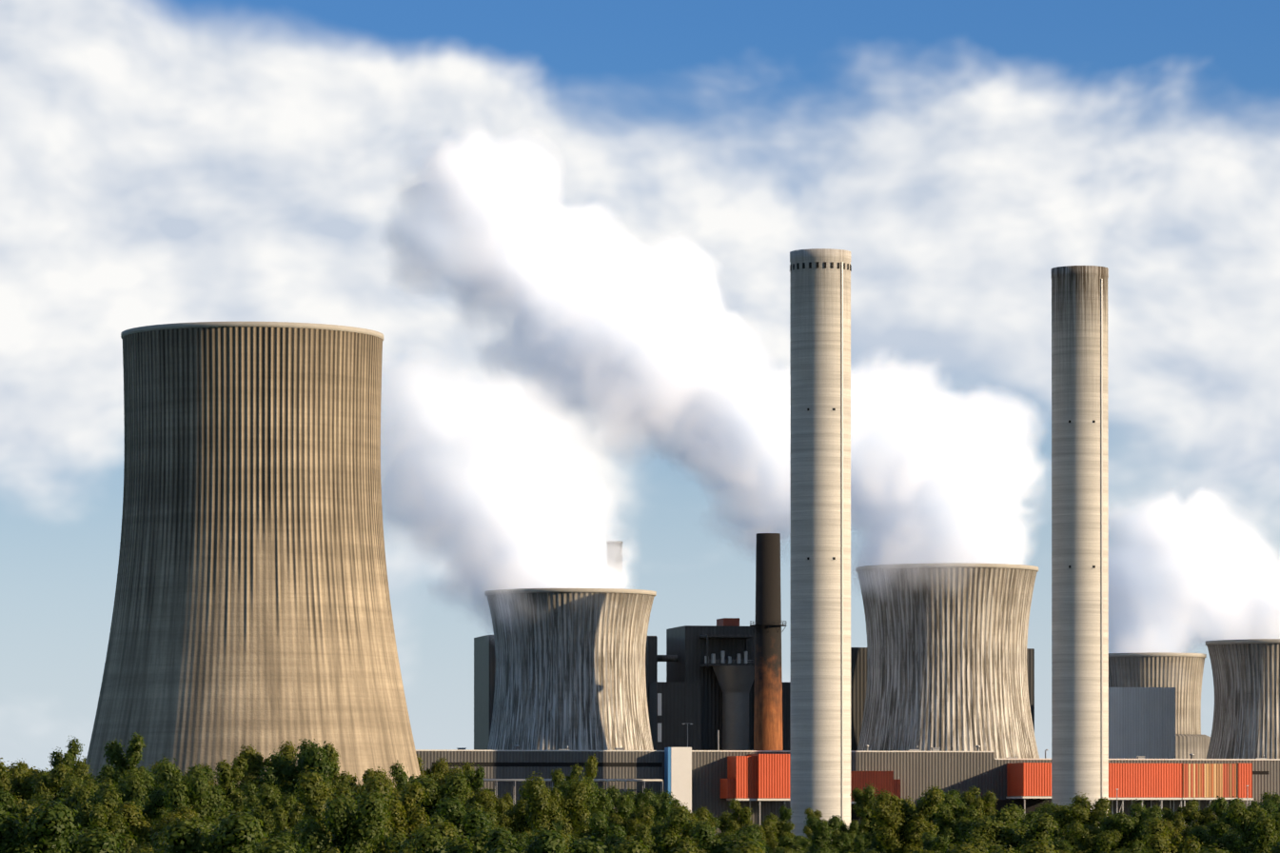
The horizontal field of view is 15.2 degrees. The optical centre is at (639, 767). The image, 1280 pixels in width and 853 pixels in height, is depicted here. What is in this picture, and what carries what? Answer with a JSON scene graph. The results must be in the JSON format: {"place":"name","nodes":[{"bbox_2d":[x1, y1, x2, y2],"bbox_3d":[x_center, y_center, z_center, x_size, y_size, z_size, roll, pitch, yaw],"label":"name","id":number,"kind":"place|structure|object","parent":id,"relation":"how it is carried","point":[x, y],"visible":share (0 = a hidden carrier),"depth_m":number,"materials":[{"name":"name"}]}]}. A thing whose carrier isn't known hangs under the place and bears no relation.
{"place":"outdoors","nodes":[
{"label":"outdoors","id":0,"kind":"place"},
{"bbox_2d":[473,634,656,749],"bbox_3d":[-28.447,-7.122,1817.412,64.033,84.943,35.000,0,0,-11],"label":"block","id":1,"kind":"structure","parent":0,"point":[484,662],"depth_m":1805.68,"materials":[{"name":"metal"}]},
{"bbox_2d":[0,0,1279,771],"label":"sky","id":2,"kind":"structure","parent":0,"point":[568,230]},
{"bbox_2d":[645,636,657,714],"bbox_3d":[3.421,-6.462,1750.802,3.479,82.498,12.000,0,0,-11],"label":"building","id":3,"kind":"structure","parent":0,"point":[651,661],"depth_m":1745.29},
{"bbox_2d":[649,681,701,749],"bbox_3d":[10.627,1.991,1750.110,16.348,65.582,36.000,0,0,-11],"label":"industrial building","id":4,"kind":"structure","parent":0,"point":[680,703],"depth_m":1732.87,"materials":[{"name":"metal"}]},
{"bbox_2d":[666,625,755,749],"bbox_3d":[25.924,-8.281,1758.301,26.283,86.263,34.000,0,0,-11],"label":"boiler tower","id":5,"kind":"structure","parent":0,"point":[682,642],"depth_m":1741.51,"materials":[{"name":"metal"}]},
{"bbox_2d":[699,633,754,749],"bbox_3d":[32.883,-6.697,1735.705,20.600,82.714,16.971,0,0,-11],"label":"silo","id":6,"kind":"object","parent":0,"point":[736,680],"visible":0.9,"depth_m":1731.62,"materials":[{"name":"concrete"}]},
{"bbox_2d":[782,682,790,749],"bbox_3d":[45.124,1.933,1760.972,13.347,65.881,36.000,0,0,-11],"label":"boiler block","id":7,"kind":"structure","parent":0,"point":[786,716],"depth_m":1744.40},
{"bbox_2d":[850,647,1034,749],"bbox_3d":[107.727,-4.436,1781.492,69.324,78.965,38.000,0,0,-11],"label":"block","id":8,"kind":"structure","parent":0,"point":[858,669],"depth_m":1756.97,"materials":[{"name":"metal"}]},
{"label":"yard paving","id":9,"kind":"structure","parent":0,"visible":0},
{"bbox_2d":[484,588,656,749],"bbox_3d":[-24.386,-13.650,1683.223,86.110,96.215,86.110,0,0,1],"label":"cooling tower","id":10,"kind":"structure","parent":9,"relation":"on","point":[569,677],"depth_m":1659.52,"materials":[{"name":"concrete"}]},
{"bbox_2d":[482,778,663,805],"bbox_3d":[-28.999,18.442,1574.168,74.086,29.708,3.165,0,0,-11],"label":"pipe bridge","id":11,"kind":"structure","parent":9,"relation":"on","point":[595,779],"depth_m":1576.38,"materials":[{"name":"metal"}]},
{"bbox_2d":[670,747,691,812],"bbox_3d":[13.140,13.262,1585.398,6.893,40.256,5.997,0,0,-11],"label":"white stair tower","id":12,"kind":"structure","parent":9,"relation":"on","point":[681,774],"depth_m":1582.59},
{"bbox_2d":[415,748,994,852],"bbox_3d":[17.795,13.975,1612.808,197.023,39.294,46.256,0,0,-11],"label":"hall","id":13,"kind":"structure","parent":9,"relation":"on","point":[916,773],"depth_m":1590.51,"materials":[{"name":"metal"}]},
{"bbox_2d":[432,762,662,767],"bbox_3d":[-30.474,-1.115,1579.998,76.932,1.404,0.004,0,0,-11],"label":"window band","id":14,"kind":"object","parent":13,"relation":"attached to","point":[644,764],"visible":0.86,"depth_m":1580.51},
{"bbox_2d":[749,532,786,749],"bbox_3d":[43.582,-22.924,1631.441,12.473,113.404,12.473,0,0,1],"label":"rusty stack","id":15,"kind":"object","parent":9,"relation":"on","point":[768,707],"visible":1,"depth_m":1627.83,"materials":[{"name":"orange metal"}]},
{"bbox_2d":[748,798,790,825],"bbox_3d":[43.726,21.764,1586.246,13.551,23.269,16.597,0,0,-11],"label":"red gallery frame","id":16,"kind":"object","parent":9,"relation":"on","point":[759,799],"visible":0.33,"depth_m":1577.90,"materials":[{"name":"metal"}]},
{"bbox_2d":[748,753,790,798],"bbox_3d":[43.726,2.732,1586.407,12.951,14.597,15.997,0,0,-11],"label":"building","id":17,"kind":"structure","parent":16,"relation":"on","point":[774,776],"depth_m":1578.35,"materials":[{"name":"metal"}]},
{"bbox_2d":[727,755,757,798],"bbox_3d":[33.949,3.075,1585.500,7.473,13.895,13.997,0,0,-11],"label":"red gallery step","id":18,"kind":"object","parent":17,"relation":"attached to","point":[742,771],"visible":0.93,"depth_m":1578.75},
{"bbox_2d":[789,248,851,837],"bbox_3d":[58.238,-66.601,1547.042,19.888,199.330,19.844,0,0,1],"label":"chimney","id":19,"kind":"object","parent":9,"relation":"on","point":[820,486],"visible":1,"depth_m":1538.70,"materials":[{"name":"concrete"}]},
{"bbox_2d":[855,562,1039,758],"bbox_3d":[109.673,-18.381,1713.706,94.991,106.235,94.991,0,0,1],"label":"cooling tower","id":20,"kind":"structure","parent":9,"relation":"on","point":[947,673],"depth_m":1688.06,"materials":[{"name":"concrete"}]},
{"bbox_2d":[991,799,1051,814],"bbox_3d":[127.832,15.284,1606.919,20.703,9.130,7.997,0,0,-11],"label":"bay under gallery","id":21,"kind":"object","parent":9,"relation":"on","point":[1031,804],"visible":0.21,"depth_m":1602.84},
{"bbox_2d":[1005,796,1051,812],"bbox_3d":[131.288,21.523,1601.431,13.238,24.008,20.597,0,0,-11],"label":"red gallery frame","id":22,"kind":"object","parent":9,"relation":"on","point":[1025,797],"visible":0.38,"depth_m":1591.27,"materials":[{"name":"metal"}]},
{"bbox_2d":[1006,762,1051,795],"bbox_3d":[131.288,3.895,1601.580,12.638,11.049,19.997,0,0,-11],"label":"red gallery","id":23,"kind":"object","parent":22,"relation":"on","point":[1029,778],"visible":0.86,"depth_m":1591.94,"materials":[{"name":"metal"}]},
{"bbox_2d":[1051,265,1108,812],"bbox_3d":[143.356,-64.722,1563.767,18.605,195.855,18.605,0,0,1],"label":"chimney","id":24,"kind":"object","parent":9,"relation":"on","point":[1079,554],"visible":1,"depth_m":1555.97,"materials":[{"name":"concrete"}]},
{"bbox_2d":[994,758,1279,827],"bbox_3d":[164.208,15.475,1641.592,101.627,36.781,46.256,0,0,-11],"label":"hall","id":25,"kind":"structure","parent":9,"relation":"on","point":[1270,782],"depth_m":1621.73,"materials":[{"name":"metal"}]},
{"bbox_2d":[1108,687,1175,758],"bbox_3d":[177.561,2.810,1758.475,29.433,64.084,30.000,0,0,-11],"label":"building","id":26,"kind":"structure","parent":9,"relation":"on","point":[1141,720],"depth_m":1744.31,"materials":[{"name":"metal"}]},
{"bbox_2d":[1108,797,1182,817],"bbox_3d":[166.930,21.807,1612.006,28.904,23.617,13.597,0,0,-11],"label":"red gallery frame","id":27,"kind":"object","parent":9,"relation":"on","point":[1151,798],"visible":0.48,"depth_m":1606.84,"materials":[{"name":"metal"}]},
{"bbox_2d":[1108,763,1182,797],"bbox_3d":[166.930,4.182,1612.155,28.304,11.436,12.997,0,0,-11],"label":"building","id":28,"kind":"structure","parent":27,"relation":"on","point":[1146,779],"depth_m":1605.99,"materials":[{"name":"metal"}]},
{"bbox_2d":[1108,651,1206,734],"bbox_3d":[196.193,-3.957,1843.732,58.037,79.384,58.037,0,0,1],"label":"cooling tower","id":29,"kind":"structure","parent":9,"relation":"on","point":[1138,669],"depth_m":1827.22,"materials":[{"name":"concrete"}]},
{"bbox_2d":[1175,733,1210,758],"bbox_3d":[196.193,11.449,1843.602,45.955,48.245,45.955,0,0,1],"label":"base drum","id":30,"kind":"object","parent":9,"relation":"on","point":[1195,744],"visible":0.21,"depth_m":1825.55,"materials":[{"name":"concrete"}]},
{"bbox_2d":[1172,797,1237,825],"bbox_3d":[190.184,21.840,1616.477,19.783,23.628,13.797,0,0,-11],"label":"striped gallery frame","id":31,"kind":"object","parent":9,"relation":"on","point":[1198,798],"visible":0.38,"depth_m":1609.90,"materials":[{"name":"metal"}]},
{"bbox_2d":[1182,763,1238,797],"bbox_3d":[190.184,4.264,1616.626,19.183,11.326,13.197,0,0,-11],"label":"striped gallery","id":32,"kind":"object","parent":31,"relation":"on","point":[1209,779],"visible":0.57,"depth_m":1610.13,"materials":[{"name":"metal"}]},
{"bbox_2d":[1238,763,1252,797],"bbox_3d":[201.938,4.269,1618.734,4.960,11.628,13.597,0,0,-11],"label":"wall panel","id":33,"kind":"object","parent":31,"relation":"on","point":[1245,775],"visible":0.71,"depth_m":1612.07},
{"bbox_2d":[1205,638,1279,758],"bbox_3d":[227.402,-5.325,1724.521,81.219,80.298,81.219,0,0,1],"label":"cooling tower","id":34,"kind":"structure","parent":9,"relation":"on","point":[1246,720],"depth_m":1706.38,"materials":[{"name":"concrete"}]},
{"bbox_3d":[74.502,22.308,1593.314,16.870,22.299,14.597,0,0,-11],"label":"red gallery frame","id":35,"kind":"object","parent":9,"relation":"on","visible":0},
{"bbox_2d":[850,770,893,801],"bbox_3d":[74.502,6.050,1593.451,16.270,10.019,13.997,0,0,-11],"label":"red gallery","id":36,"kind":"object","parent":35,"relation":"on","point":[878,780],"visible":0.36,"depth_m":1586.92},
{"label":"ground","id":37,"kind":"structure","parent":0,"visible":0},
{"bbox_2d":[0,787,33,839],"bbox_3d":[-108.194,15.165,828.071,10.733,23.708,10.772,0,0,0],"label":"tree","id":38,"kind":"object","parent":37,"relation":"on","point":[9,806],"visible":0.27,"depth_m":827.68,"materials":[{"name":"green plant"}]},
{"bbox_2d":[0,757,48,807],"bbox_3d":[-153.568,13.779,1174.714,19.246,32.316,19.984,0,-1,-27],"label":"tree","id":39,"kind":"object","parent":37,"relation":"on","point":[15,778],"visible":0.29,"depth_m":1171.79,"materials":[{"name":"green plant"}]},
{"bbox_2d":[29,755,93,800],"bbox_3d":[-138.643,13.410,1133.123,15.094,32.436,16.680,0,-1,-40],"label":"tree","id":40,"kind":"object","parent":37,"relation":"on","point":[52,785],"visible":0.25,"depth_m":1128.98,"materials":[{"name":"green plant"}]},
{"bbox_2d":[0,792,126,852],"bbox_3d":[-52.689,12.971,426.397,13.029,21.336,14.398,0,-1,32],"label":"tree","id":41,"kind":"object","parent":37,"relation":"on","point":[52,832],"visible":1,"depth_m":421.76,"materials":[{"name":"green plant"}]},
{"bbox_2d":[33,778,96,839],"bbox_3d":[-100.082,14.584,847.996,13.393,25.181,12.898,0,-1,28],"label":"tree","id":42,"kind":"object","parent":37,"relation":"on","point":[75,793],"visible":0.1,"depth_m":846.19,"materials":[{"name":"green plant"}]},
{"bbox_2d":[47,735,84,769],"bbox_3d":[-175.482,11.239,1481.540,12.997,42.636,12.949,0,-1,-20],"label":"tree","id":43,"kind":"object","parent":37,"relation":"on","point":[71,753],"visible":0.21,"depth_m":1482.28,"materials":[{"name":"green plant"}]},
{"bbox_2d":[70,783,137,852],"bbox_3d":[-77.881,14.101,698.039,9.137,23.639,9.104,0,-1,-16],"label":"tree","id":44,"kind":"object","parent":37,"relation":"on","point":[100,814],"visible":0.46,"depth_m":697.91,"materials":[{"name":"green plant"}]},
{"bbox_2d":[96,768,150,807],"bbox_3d":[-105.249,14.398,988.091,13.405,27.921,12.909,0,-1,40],"label":"tree","id":45,"kind":"object","parent":37,"relation":"on","point":[131,788],"visible":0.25,"depth_m":984.63,"materials":[{"name":"green plant"}]},
{"bbox_2d":[84,787,170,846],"bbox_3d":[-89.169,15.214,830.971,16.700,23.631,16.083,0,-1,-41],"label":"tree","id":46,"kind":"object","parent":37,"relation":"on","point":[153,810],"visible":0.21,"depth_m":829.36,"materials":[{"name":"green plant"}]},
{"bbox_2d":[100,731,156,805],"bbox_3d":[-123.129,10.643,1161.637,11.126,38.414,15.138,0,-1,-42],"label":"tree","id":47,"kind":"object","parent":37,"relation":"on","point":[114,751],"visible":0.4,"depth_m":1160.77,"materials":[{"name":"green plant"}]},
{"bbox_2d":[112,800,198,852],"bbox_3d":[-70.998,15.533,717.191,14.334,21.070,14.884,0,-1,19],"label":"tree","id":48,"kind":"object","parent":37,"relation":"on","point":[140,828],"visible":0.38,"depth_m":714.66,"materials":[{"name":"green plant"}]},
{"bbox_2d":[144,813,212,852],"bbox_3d":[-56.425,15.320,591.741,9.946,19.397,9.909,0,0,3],"label":"tree","id":49,"kind":"object","parent":37,"relation":"on","point":[157,843],"visible":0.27,"depth_m":592.99,"materials":[{"name":"green plant"}]},
{"bbox_2d":[151,753,227,842],"bbox_3d":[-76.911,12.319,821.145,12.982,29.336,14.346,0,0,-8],"label":"tree","id":50,"kind":"object","parent":37,"relation":"on","point":[199,794],"visible":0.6,"depth_m":820.87,"materials":[{"name":"green plant"}]},
{"bbox_2d":[156,804,304,852],"bbox_3d":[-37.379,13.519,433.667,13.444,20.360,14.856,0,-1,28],"label":"tree","id":51,"kind":"object","parent":37,"relation":"on","point":[183,836],"visible":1,"depth_m":428.60,"materials":[{"name":"green plant"}]},
{"bbox_2d":[214,754,248,823],"bbox_3d":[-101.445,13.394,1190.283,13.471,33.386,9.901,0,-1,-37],"label":"tree","id":52,"kind":"object","parent":37,"relation":"on","point":[226,778],"visible":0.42,"depth_m":1188.51,"materials":[{"name":"green plant"}]},
{"bbox_2d":[85,321,420,798],"bbox_3d":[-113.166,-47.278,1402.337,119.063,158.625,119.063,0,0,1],"label":"cooling tower","id":53,"kind":"structure","parent":37,"relation":"on","point":[252,605],"depth_m":1367.94,"materials":[{"name":"concrete"}]},
{"bbox_2d":[231,740,298,814],"bbox_3d":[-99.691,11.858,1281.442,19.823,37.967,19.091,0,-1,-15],"label":"tree","id":54,"kind":"object","parent":37,"relation":"on","point":[255,762],"visible":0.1,"depth_m":1280.09,"materials":[{"name":"green plant"}]},
{"bbox_2d":[239,778,292,838],"bbox_3d":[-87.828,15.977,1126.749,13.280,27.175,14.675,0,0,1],"label":"tree","id":55,"kind":"object","parent":37,"relation":"on","point":[249,792],"visible":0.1,"depth_m":1129.31,"materials":[{"name":"green plant"}]},
{"bbox_2d":[248,781,296,848],"bbox_3d":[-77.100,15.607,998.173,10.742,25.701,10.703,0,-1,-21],"label":"tree","id":56,"kind":"object","parent":37,"relation":"on","point":[271,801],"visible":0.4,"depth_m":995.61,"materials":[{"name":"green plant"}]},
{"bbox_2d":[267,800,304,847],"bbox_3d":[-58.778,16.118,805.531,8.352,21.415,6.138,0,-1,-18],"label":"tree","id":57,"kind":"object","parent":37,"relation":"on","point":[283,821],"visible":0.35,"depth_m":804.64,"materials":[{"name":"green plant"}]},
{"bbox_2d":[274,815,308,852],"bbox_3d":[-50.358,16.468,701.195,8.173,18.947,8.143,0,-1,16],"label":"tree","id":58,"kind":"object","parent":37,"relation":"on","point":[285,835],"visible":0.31,"depth_m":701.00,"materials":[{"name":"green plant"}]},
{"bbox_2d":[256,738,334,829],"bbox_3d":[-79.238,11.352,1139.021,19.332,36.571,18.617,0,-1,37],"label":"tree","id":59,"kind":"object","parent":37,"relation":"on","point":[310,757],"visible":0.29,"depth_m":1136.68,"materials":[{"name":"green plant"}]},
{"bbox_2d":[320,740,352,787],"bbox_3d":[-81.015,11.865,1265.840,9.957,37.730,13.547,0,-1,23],"label":"tree","id":60,"kind":"object","parent":37,"relation":"on","point":[332,754],"visible":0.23,"depth_m":1264.23,"materials":[{"name":"green plant"}]},
{"bbox_2d":[291,784,392,852],"bbox_3d":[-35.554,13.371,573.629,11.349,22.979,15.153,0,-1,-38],"label":"tree","id":61,"kind":"object","parent":37,"relation":"on","point":[352,828],"visible":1,"depth_m":570.51,"materials":[{"name":"green plant"}]},
{"bbox_2d":[291,765,396,852],"bbox_3d":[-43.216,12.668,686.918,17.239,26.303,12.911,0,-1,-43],"label":"tree","id":62,"kind":"object","parent":37,"relation":"on","point":[314,793],"visible":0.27,"depth_m":683.37,"materials":[{"name":"green plant"}]},
{"bbox_2d":[387,759,418,794],"bbox_3d":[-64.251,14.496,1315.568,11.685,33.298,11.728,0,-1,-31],"label":"tree","id":63,"kind":"object","parent":37,"relation":"on","point":[399,774],"visible":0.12,"depth_m":1313.40,"materials":[{"name":"green plant"}]},
{"bbox_2d":[374,778,433,852],"bbox_3d":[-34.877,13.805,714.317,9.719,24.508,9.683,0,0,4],"label":"tree","id":64,"kind":"object","parent":37,"relation":"on","point":[407,803],"visible":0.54,"depth_m":713.46,"materials":[{"name":"green plant"}]},
{"bbox_2d":[393,817,462,852],"bbox_3d":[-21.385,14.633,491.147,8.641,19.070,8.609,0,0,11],"label":"tree","id":65,"kind":"object","parent":37,"relation":"on","point":[446,829],"visible":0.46,"depth_m":491.95,"materials":[{"name":"green plant"}]},
{"bbox_2d":[396,767,472,826],"bbox_3d":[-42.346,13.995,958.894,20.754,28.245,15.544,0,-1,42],"label":"tree","id":66,"kind":"object","parent":37,"relation":"on","point":[457,784],"visible":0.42,"depth_m":954.47,"materials":[{"name":"green plant"}]},
{"bbox_2d":[406,822,492,852],"bbox_3d":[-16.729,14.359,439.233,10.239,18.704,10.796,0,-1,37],"label":"tree","id":67,"kind":"object","parent":37,"relation":"on","point":[426,841],"visible":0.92,"depth_m":438.22,"materials":[{"name":"green plant"}]},
{"bbox_2d":[431,793,493,839],"bbox_3d":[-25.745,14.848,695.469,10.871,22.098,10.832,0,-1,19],"label":"tree","id":68,"kind":"object","parent":37,"relation":"on","point":[470,820],"visible":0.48,"depth_m":692.94,"materials":[{"name":"green plant"}]},
{"bbox_2d":[464,764,490,796],"bbox_3d":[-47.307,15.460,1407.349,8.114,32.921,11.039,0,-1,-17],"label":"tree","id":69,"kind":"object","parent":37,"relation":"on","point":[476,779],"visible":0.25,"depth_m":1406.56,"materials":[{"name":"green plant"}]},
{"bbox_2d":[461,787,498,811],"bbox_3d":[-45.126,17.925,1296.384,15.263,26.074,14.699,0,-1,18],"label":"tree","id":70,"kind":"object","parent":37,"relation":"on","point":[485,800],"visible":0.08,"depth_m":1292.98,"materials":[{"name":"green plant"}]},
{"bbox_2d":[487,788,514,827],"bbox_3d":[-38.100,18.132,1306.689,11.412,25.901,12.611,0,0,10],"label":"tree","id":71,"kind":"object","parent":37,"relation":"on","point":[504,803],"visible":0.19,"depth_m":1306.69,"materials":[{"name":"green plant"}]},
{"bbox_2d":[503,796,536,840],"bbox_3d":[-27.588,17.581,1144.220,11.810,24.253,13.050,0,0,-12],"label":"tree","id":72,"kind":"object","parent":37,"relation":"on","point":[516,817],"visible":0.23,"depth_m":1141.17,"materials":[{"name":"green plant"}]},
{"bbox_2d":[480,823,607,852],"bbox_3d":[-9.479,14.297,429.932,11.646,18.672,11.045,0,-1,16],"label":"tree","id":73,"kind":"object","parent":37,"relation":"on","point":[502,841],"visible":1,"depth_m":428.52,"materials":[{"name":"green plant"}]},
{"bbox_2d":[517,769,594,852],"bbox_3d":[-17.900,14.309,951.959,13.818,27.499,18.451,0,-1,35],"label":"tree","id":74,"kind":"object","parent":37,"relation":"on","point":[542,807],"visible":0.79,"depth_m":950.44,"materials":[{"name":"green plant"}]},
{"bbox_2d":[548,763,584,852],"bbox_3d":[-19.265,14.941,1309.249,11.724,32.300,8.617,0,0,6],"label":"tree","id":75,"kind":"object","parent":37,"relation":"on","point":[558,776],"visible":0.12,"depth_m":1307.84,"materials":[{"name":"green plant"}]},
{"bbox_2d":[554,776,614,849],"bbox_3d":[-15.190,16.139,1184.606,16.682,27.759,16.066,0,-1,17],"label":"tree","id":76,"kind":"object","parent":37,"relation":"on","point":[603,804],"visible":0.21,"depth_m":1185.04,"materials":[{"name":"green plant"}]},
{"bbox_2d":[584,811,627,852],"bbox_3d":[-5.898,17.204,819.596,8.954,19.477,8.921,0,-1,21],"label":"tree","id":77,"kind":"object","parent":37,"relation":"on","point":[601,827],"visible":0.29,"depth_m":817.74,"materials":[{"name":"green plant"}]},
{"bbox_2d":[607,835,649,852],"bbox_3d":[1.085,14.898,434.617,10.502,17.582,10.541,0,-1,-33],"label":"tree","id":78,"kind":"object","parent":37,"relation":"on","point":[621,846],"visible":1,"depth_m":433.77,"materials":[{"name":"green plant"}]},
{"bbox_2d":[606,801,655,846],"bbox_3d":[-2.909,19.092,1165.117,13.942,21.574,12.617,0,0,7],"label":"tree","id":79,"kind":"object","parent":37,"relation":"on","point":[641,816],"visible":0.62,"depth_m":1162.91,"materials":[{"name":"green plant"}]},
{"bbox_2d":[606,785,659,821],"bbox_3d":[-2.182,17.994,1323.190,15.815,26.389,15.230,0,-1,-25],"label":"tree","id":80,"kind":"object","parent":37,"relation":"on","point":[624,805],"visible":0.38,"depth_m":1321.67,"materials":[{"name":"green plant"}]},
{"bbox_2d":[647,788,674,833],"bbox_3d":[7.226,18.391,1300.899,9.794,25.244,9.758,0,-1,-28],"label":"tree","id":81,"kind":"object","parent":37,"relation":"on","point":[667,798],"visible":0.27,"depth_m":1300.43,"materials":[{"name":"green plant"}]},
{"bbox_2d":[643,804,708,852],"bbox_3d":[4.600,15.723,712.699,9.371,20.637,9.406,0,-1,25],"label":"tree","id":82,"kind":"object","parent":37,"relation":"on","point":[667,838],"visible":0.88,"depth_m":711.05,"materials":[{"name":"green plant"}]},
{"bbox_2d":[663,802,718,852],"bbox_3d":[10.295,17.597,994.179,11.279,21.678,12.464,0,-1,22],"label":"tree","id":83,"kind":"object","parent":37,"relation":"on","point":[701,812],"visible":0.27,"depth_m":994.88,"materials":[{"name":"green plant"}]},
{"bbox_2d":[670,832,765,852],"bbox_3d":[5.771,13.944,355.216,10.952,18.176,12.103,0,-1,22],"label":"tree","id":84,"kind":"object","parent":37,"relation":"on","point":[742,849],"visible":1,"depth_m":350.47,"materials":[{"name":"green plant"}]},
{"bbox_2d":[688,820,767,852],"bbox_3d":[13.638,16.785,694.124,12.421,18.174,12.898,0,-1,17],"label":"tree","id":85,"kind":"object","parent":37,"relation":"on","point":[705,836],"visible":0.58,"depth_m":691.76,"materials":[{"name":"green plant"}]},
{"bbox_2d":[726,797,754,833],"bbox_3d":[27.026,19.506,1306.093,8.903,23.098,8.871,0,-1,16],"label":"tree","id":86,"kind":"object","parent":37,"relation":"on","point":[744,815],"visible":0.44,"depth_m":1304.34,"materials":[{"name":"green plant"}]},
{"bbox_2d":[749,817,778,852],"bbox_3d":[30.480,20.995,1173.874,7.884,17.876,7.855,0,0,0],"label":"tree","id":87,"kind":"object","parent":37,"relation":"on","point":[770,839],"visible":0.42,"depth_m":1173.21,"materials":[{"name":"green plant"}]},
{"bbox_2d":[760,811,796,852],"bbox_3d":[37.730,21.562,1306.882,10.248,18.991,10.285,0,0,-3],"label":"tree","id":88,"kind":"object","parent":37,"relation":"on","point":[780,828],"visible":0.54,"depth_m":1304.98,"materials":[{"name":"green plant"}]},
{"bbox_2d":[804,812,851,852],"bbox_3d":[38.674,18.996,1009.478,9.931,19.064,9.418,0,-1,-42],"label":"tree","id":89,"kind":"object","parent":37,"relation":"on","point":[822,834],"visible":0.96,"depth_m":1008.17,"materials":[{"name":"green plant"}]},
{"bbox_2d":[849,782,895,838],"bbox_3d":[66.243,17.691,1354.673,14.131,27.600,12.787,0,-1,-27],"label":"tree","id":90,"kind":"object","parent":37,"relation":"on","point":[864,797],"visible":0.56,"depth_m":1352.13,"materials":[{"name":"green plant"}]},
{"bbox_2d":[867,786,945,852],"bbox_3d":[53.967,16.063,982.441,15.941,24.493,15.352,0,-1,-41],"label":"tree","id":91,"kind":"object","parent":37,"relation":"on","point":[896,812],"visible":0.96,"depth_m":980.55,"materials":[{"name":"green plant"}]},
{"bbox_2d":[910,829,952,852],"bbox_3d":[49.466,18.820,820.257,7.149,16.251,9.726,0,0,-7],"label":"tree","id":92,"kind":"object","parent":37,"relation":"on","point":[937,843],"visible":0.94,"depth_m":818.60,"materials":[{"name":"green plant"}]},
{"bbox_2d":[931,791,980,846],"bbox_3d":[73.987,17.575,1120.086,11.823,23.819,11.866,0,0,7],"label":"tree","id":93,"kind":"object","parent":37,"relation":"on","point":[946,825],"visible":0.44,"depth_m":1117.58,"materials":[{"name":"green plant"}]},
{"bbox_2d":[961,789,998,821],"bbox_3d":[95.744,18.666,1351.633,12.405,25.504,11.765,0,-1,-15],"label":"tree","id":94,"kind":"object","parent":37,"relation":"on","point":[984,804],"visible":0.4,"depth_m":1349.91,"materials":[{"name":"green plant"}]},
{"bbox_2d":[952,800,1023,851],"bbox_3d":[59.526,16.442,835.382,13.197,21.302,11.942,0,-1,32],"label":"tree","id":95,"kind":"object","parent":37,"relation":"on","point":[1007,817],"visible":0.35,"depth_m":834.86,"materials":[{"name":"green plant"}]},
{"bbox_2d":[947,838,1059,852],"bbox_3d":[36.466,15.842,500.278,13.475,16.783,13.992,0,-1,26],"label":"tree","id":96,"kind":"object","parent":37,"relation":"on","point":[1035,848],"visible":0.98,"depth_m":500.12,"materials":[{"name":"green plant"}]},
{"bbox_2d":[960,811,1058,852],"bbox_3d":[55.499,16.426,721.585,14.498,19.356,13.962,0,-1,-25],"label":"tree","id":97,"kind":"object","parent":37,"relation":"on","point":[1018,836],"visible":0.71,"depth_m":720.15,"materials":[{"name":"green plant"}]},
{"bbox_2d":[1048,790,1112,852],"bbox_3d":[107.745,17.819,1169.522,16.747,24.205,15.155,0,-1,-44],"label":"tree","id":98,"kind":"object","parent":37,"relation":"on","point":[1080,810],"visible":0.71,"depth_m":1167.61,"materials":[{"name":"green plant"}]},
{"bbox_2d":[1065,819,1122,852],"bbox_3d":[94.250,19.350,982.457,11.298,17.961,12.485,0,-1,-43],"label":"tree","id":99,"kind":"object","parent":37,"relation":"on","point":[1094,837],"visible":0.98,"depth_m":981.72,"materials":[{"name":"green plant"}]},
{"bbox_2d":[1097,798,1163,852],"bbox_3d":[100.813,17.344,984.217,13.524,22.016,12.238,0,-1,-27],"label":"tree","id":100,"kind":"object","parent":37,"relation":"on","point":[1133,838],"visible":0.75,"depth_m":983.12,"materials":[{"name":"green plant"}]},
{"bbox_2d":[1141,815,1202,852],"bbox_3d":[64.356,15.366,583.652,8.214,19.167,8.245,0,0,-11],"label":"tree","id":101,"kind":"object","parent":37,"relation":"on","point":[1158,836],"visible":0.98,"depth_m":582.27,"materials":[{"name":"green plant"}]},
{"bbox_2d":[1159,798,1201,828],"bbox_3d":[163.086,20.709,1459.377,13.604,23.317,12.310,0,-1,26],"label":"tree","id":102,"kind":"object","parent":37,"relation":"on","point":[1186,810],"visible":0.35,"depth_m":1457.85,"materials":[{"name":"green plant"}]},
{"bbox_2d":[1189,799,1219,827],"bbox_3d":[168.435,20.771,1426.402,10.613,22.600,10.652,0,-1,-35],"label":"tree","id":103,"kind":"object","parent":37,"relation":"on","point":[1205,817],"visible":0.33,"depth_m":1425.55,"materials":[{"name":"green plant"}]},
{"bbox_2d":[1188,825,1241,852],"bbox_3d":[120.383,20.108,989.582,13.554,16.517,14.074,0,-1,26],"label":"tree","id":104,"kind":"object","parent":37,"relation":"on","point":[1228,839],"visible":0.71,"depth_m":987.27,"materials":[{"name":"green plant"}]},
{"bbox_2d":[1206,795,1231,841],"bbox_3d":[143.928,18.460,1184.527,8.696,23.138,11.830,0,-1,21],"label":"tree","id":105,"kind":"object","parent":37,"relation":"on","point":[1218,829],"visible":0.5,"depth_m":1182.65,"materials":[{"name":"green plant"}]},
{"bbox_2d":[1222,798,1279,852],"bbox_3d":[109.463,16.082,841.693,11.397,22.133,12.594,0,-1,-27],"label":"tree","id":106,"kind":"object","parent":37,"relation":"on","point":[1259,826],"visible":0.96,"depth_m":841.84,"materials":[{"name":"green plant"}]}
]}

